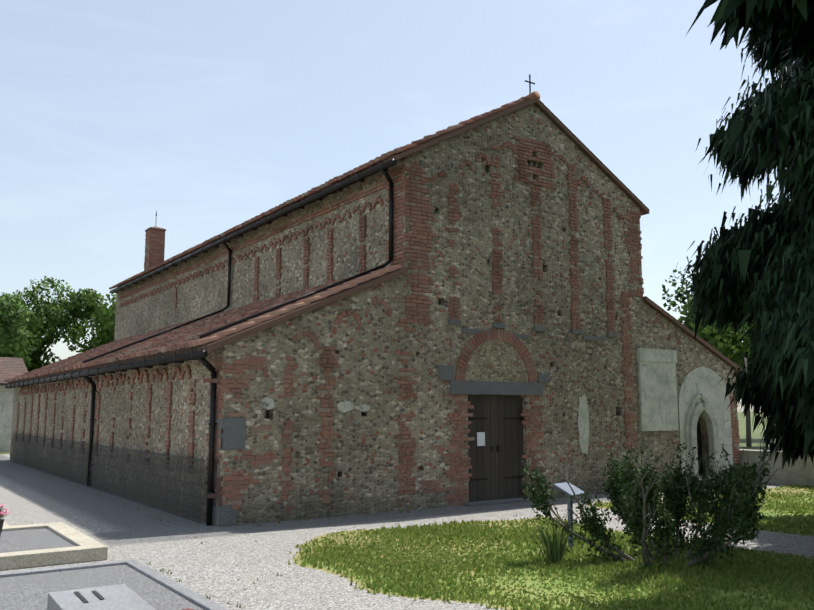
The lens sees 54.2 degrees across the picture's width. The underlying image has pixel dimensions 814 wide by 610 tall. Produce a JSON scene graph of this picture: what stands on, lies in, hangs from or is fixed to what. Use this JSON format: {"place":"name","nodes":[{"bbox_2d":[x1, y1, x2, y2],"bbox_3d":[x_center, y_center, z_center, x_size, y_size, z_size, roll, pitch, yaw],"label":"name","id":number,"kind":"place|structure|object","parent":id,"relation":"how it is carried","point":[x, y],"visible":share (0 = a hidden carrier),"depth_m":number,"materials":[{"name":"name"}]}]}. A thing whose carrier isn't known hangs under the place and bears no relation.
{"place":"outdoors","nodes":[
{"label":"outdoors","id":0,"kind":"place"},
{"bbox_2d":[0,386,13,451],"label":"outbuilding walls","id":1,"kind":"structure","parent":0,"point":[6,402],"depth_m":35.80,"materials":[{"name":"paint"}]},
{"bbox_2d":[0,357,27,385],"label":"neighbouring house roof","id":2,"kind":"structure","parent":1,"relation":"on","point":[10,367],"depth_m":37.54,"materials":[{"name":"tile"}]},
{"bbox_2d":[10,167,389,521],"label":"church walls","id":3,"kind":"structure","parent":0,"point":[200,296],"depth_m":18.66,"materials":[{"name":"beige stone"}]},
{"bbox_2d":[4,159,395,525],"bbox_3d":[-7.525,1.464,22.384,3.990,6.665,20.650,5,-9,-34],"label":"rain gutter","id":4,"kind":"object","parent":3,"relation":"attached to","point":[200,356],"visible":0.98,"depth_m":16.58,"materials":[{"name":"brown metal"}]},
{"bbox_2d":[5,98,742,384],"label":"roof eaves","id":5,"kind":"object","parent":3,"relation":"on","point":[344,293],"depth_m":16.79,"materials":[{"name":"brown wood"}]},
{"bbox_2d":[144,226,165,270],"bbox_3d":[-9.630,-1.612,30.282,0.620,2.850,0.620,5,-9,-34],"label":"chimney","id":6,"kind":"object","parent":5,"relation":"on","point":[155,228],"visible":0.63,"depth_m":30.17,"materials":[{"name":"red brick"}]},
{"bbox_2d":[4,96,528,381],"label":"church cover tiles","id":7,"kind":"object","parent":5,"relation":"on","point":[206,325],"visible":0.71,"depth_m":17.37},
{"bbox_2d":[155,74,534,225],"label":"church iron crosses","id":8,"kind":"object","parent":5,"relation":"on","point":[529,82],"visible":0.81,"depth_m":17.92,"materials":[{"name":"black metal"}]},
{"bbox_2d":[510,91,539,102],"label":"church ridge tiles","id":9,"kind":"object","parent":5,"relation":"on","point":[535,95],"depth_m":17.72,"materials":[{"name":"orange ceramic"}]},
{"bbox_2d":[0,412,775,453],"bbox_3d":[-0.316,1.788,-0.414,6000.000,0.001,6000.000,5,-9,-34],"label":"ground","id":10,"kind":"structure","parent":0,"point":[756,438],"depth_m":62.51,"materials":[{"name":"green plant"}]},
{"bbox_2d":[0,292,39,369],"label":"tree","id":11,"kind":"object","parent":10,"relation":"on","point":[13,335],"depth_m":57.91,"materials":[{"name":"green plant"}]},
{"bbox_2d":[1,276,93,371],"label":"tree","id":12,"kind":"object","parent":10,"relation":"on","point":[54,315],"depth_m":66.64,"materials":[{"name":"green plant"}]},
{"bbox_2d":[62,288,115,352],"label":"tree","id":13,"kind":"object","parent":10,"relation":"on","point":[103,316],"depth_m":63.75,"materials":[{"name":"green plant"}]},
{"bbox_2d":[662,267,772,438],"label":"tree","id":14,"kind":"object","parent":10,"relation":"on","point":[673,303],"depth_m":53.28,"materials":[{"name":"green plant"}]},
{"bbox_2d":[678,297,766,446],"bbox_3d":[18.041,2.911,41.323,8.820,8.814,9.733,5,-9,-34],"label":"tree","id":15,"kind":"object","parent":10,"relation":"on","point":[729,345],"depth_m":39.71,"materials":[{"name":"green plant"}]},
{"bbox_2d":[0,0,794,411],"label":"sky","id":16,"kind":"structure","parent":0,"point":[207,116],"materials":[{"name":"blue"}]},
{"bbox_2d":[0,454,813,609],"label":"ground","id":17,"kind":"structure","parent":0,"point":[218,562],"depth_m":11.04,"materials":[{"name":"grey gravel"}]},
{"bbox_2d":[0,528,74,552],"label":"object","id":18,"kind":"structure","parent":17,"relation":"on","point":[26,540],"depth_m":10.55,"materials":[{"name":"grey gravel"}]},
{"bbox_2d":[0,519,3,536],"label":"flower pot","id":19,"kind":"object","parent":18,"relation":"on","point":[1,523],"visible":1,"depth_m":10.32,"materials":[{"name":"grey"}]},
{"bbox_2d":[0,507,7,518],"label":"flower leaves","id":20,"kind":"object","parent":19,"relation":"on","point":[2,516],"visible":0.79,"depth_m":10.36,"materials":[{"name":"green plant"}]},
{"bbox_2d":[0,504,9,515],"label":"flowers","id":21,"kind":"object","parent":20,"relation":"on","point":[1,505],"visible":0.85,"depth_m":10.39,"materials":[{"name":"pink plant"}]},
{"bbox_2d":[0,522,107,570],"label":"stone grave border","id":22,"kind":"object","parent":17,"relation":"on","point":[85,548],"depth_m":9.64,"materials":[{"name":"beige stone"}]},
{"bbox_2d":[0,565,204,609],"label":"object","id":23,"kind":"structure","parent":17,"relation":"on","point":[27,592],"depth_m":8.13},
{"bbox_2d":[47,584,155,609],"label":"stone block","id":24,"kind":"structure","parent":23,"relation":"on","point":[120,597],"depth_m":6.83,"materials":[{"name":"grey stone"}]},
{"bbox_2d":[74,590,104,602],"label":"slots","id":25,"kind":"object","parent":24,"relation":"on","point":[84,600],"visible":0.93,"depth_m":6.89,"materials":[{"name":"black stone"}]},
{"bbox_2d":[0,559,227,609],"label":"stone curb","id":26,"kind":"structure","parent":17,"relation":"on","point":[203,602],"depth_m":8.63,"materials":[{"name":"grey stone"}]},
{"bbox_2d":[15,135,739,509],"bbox_3d":[-3.119,0.902,25.511,14.494,8.609,20.649,5,-9,-34],"label":"brickwork","id":27,"kind":"object","parent":17,"relation":"on","point":[523,147],"visible":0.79,"depth_m":16.36,"materials":[{"name":"red brick"}]},
{"bbox_2d":[10,433,204,522],"bbox_3d":[-8.942,4.141,21.149,0.040,1.030,19.720,5,-9,-34],"label":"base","id":28,"kind":"object","parent":27,"relation":"attached to","point":[138,471],"visible":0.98,"depth_m":16.85,"materials":[{"name":"black stone"}]},
{"bbox_2d":[16,468,759,609],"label":"weeds","id":29,"kind":"object","parent":17,"relation":"on","point":[279,522],"visible":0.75,"depth_m":13.20,"materials":[{"name":"green plant"}]},
{"bbox_2d":[206,104,739,524],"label":"church facade","id":30,"kind":"structure","parent":17,"relation":"on","point":[362,481],"depth_m":16.14,"materials":[{"name":"stone"}]},
{"bbox_2d":[212,319,616,525],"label":"stone blocks","id":31,"kind":"structure","parent":30,"relation":"attached to","point":[233,435],"depth_m":15.70,"materials":[{"name":"grey stone"}]},
{"bbox_2d":[468,395,523,501],"bbox_3d":[1.779,2.897,16.209,1.590,2.150,0.060,5,-9,-34],"label":"church door","id":32,"kind":"structure","parent":30,"relation":"in","point":[495,467],"depth_m":16.20,"materials":[{"name":"brown wood"}]},
{"bbox_2d":[477,432,484,445],"bbox_3d":[1.490,2.697,15.994,0.200,0.270,0.008,5,-9,-34],"label":"paper notice","id":33,"kind":"object","parent":32,"relation":"attached to","point":[480,438],"visible":1,"depth_m":15.99,"materials":[{"name":"white paper"}]},
{"bbox_2d":[468,417,523,480],"bbox_3d":[1.808,2.914,16.166,1.550,1.245,0.040,5,-9,-34],"label":"door hardware","id":34,"kind":"object","parent":32,"relation":"attached to","point":[498,446],"visible":0.88,"depth_m":16.18,"materials":[{"name":"black metal"}]},
{"bbox_2d":[465,340,527,381],"bbox_3d":[1.852,1.143,16.337,1.720,0.860,0.001,5,-9,-34],"label":"tympanum","id":35,"kind":"object","parent":30,"relation":"attached to","point":[496,360],"visible":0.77,"depth_m":16.32,"materials":[{"name":"beige stone"}]},
{"bbox_2d":[261,348,732,473],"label":"plaster patches","id":36,"kind":"object","parent":30,"relation":"attached to","point":[661,408],"visible":0.77,"depth_m":19.25,"materials":[{"name":"grey paint"}]},
{"bbox_2d":[685,394,723,484],"bbox_3d":[7.281,3.354,19.873,1.282,2.254,0.500,5,-9,-34],"label":"door surround","id":37,"kind":"object","parent":30,"relation":"attached to","point":[696,409],"visible":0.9,"depth_m":19.71,"materials":[{"name":"grey stone"}]},
{"bbox_2d":[531,512,583,563],"bbox_3d":[1.804,2.838,9.669,0.744,0.576,0.799,5,-9,-34],"label":"spiky plant","id":38,"kind":"object","parent":17,"relation":"on","point":[555,550],"visible":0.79,"depth_m":9.61,"materials":[{"name":"green plant"}]},
{"bbox_2d":[553,482,584,547],"bbox_3d":[2.190,2.829,10.660,0.281,0.856,0.380,-7,-10,41],"label":"info sign","id":39,"kind":"object","parent":17,"relation":"on","point":[564,487],"visible":0.68,"depth_m":10.65,"materials":[{"name":"grey metal"}]},
{"bbox_2d":[521,436,781,568],"bbox_3d":[3.276,2.393,9.772,3.383,1.612,2.765,5,-9,-34],"label":"shrub","id":40,"kind":"object","parent":17,"relation":"on","point":[674,503],"depth_m":9.40,"materials":[{"name":"green plant"}]},
{"bbox_2d":[671,522,692,550],"bbox_3d":[3.615,3.073,10.646,0.462,0.370,0.577,5,-9,-34],"label":"spiky plant","id":41,"kind":"object","parent":17,"relation":"on","point":[682,538],"visible":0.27,"depth_m":10.56,"materials":[{"name":"green plant"}]},
{"bbox_2d":[739,449,813,486],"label":"cemetery wall","id":42,"kind":"structure","parent":17,"relation":"on","point":[797,474],"depth_m":19.74,"materials":[{"name":"paint"}]},
{"bbox_3d":[8.709,-9.291,11.103,9.631,25.000,9.365,5,-9,-34],"label":"conifer tree trunk and branches","id":43,"kind":"object","parent":17,"relation":"on","visible":0},
{"bbox_2d":[674,0,813,469],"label":"conifer tree","id":44,"kind":"object","parent":43,"relation":"attached to","point":[760,270],"visible":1,"depth_m":11.00,"materials":[{"name":"green plant"}]},
{"bbox_2d":[288,483,813,609],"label":"grass","id":45,"kind":"structure","parent":0,"point":[644,575],"depth_m":9.20,"materials":[{"name":"green plant"}]},
{"bbox_2d":[697,420,702,474],"bbox_3d":[2.432,0.259,17.723,13.010,7.820,1.000,5,-9,-34],"label":"dark church interior","id":46,"kind":"object","parent":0,"point":[699,444],"depth_m":20.10,"materials":[{"name":"black"}]}
]}

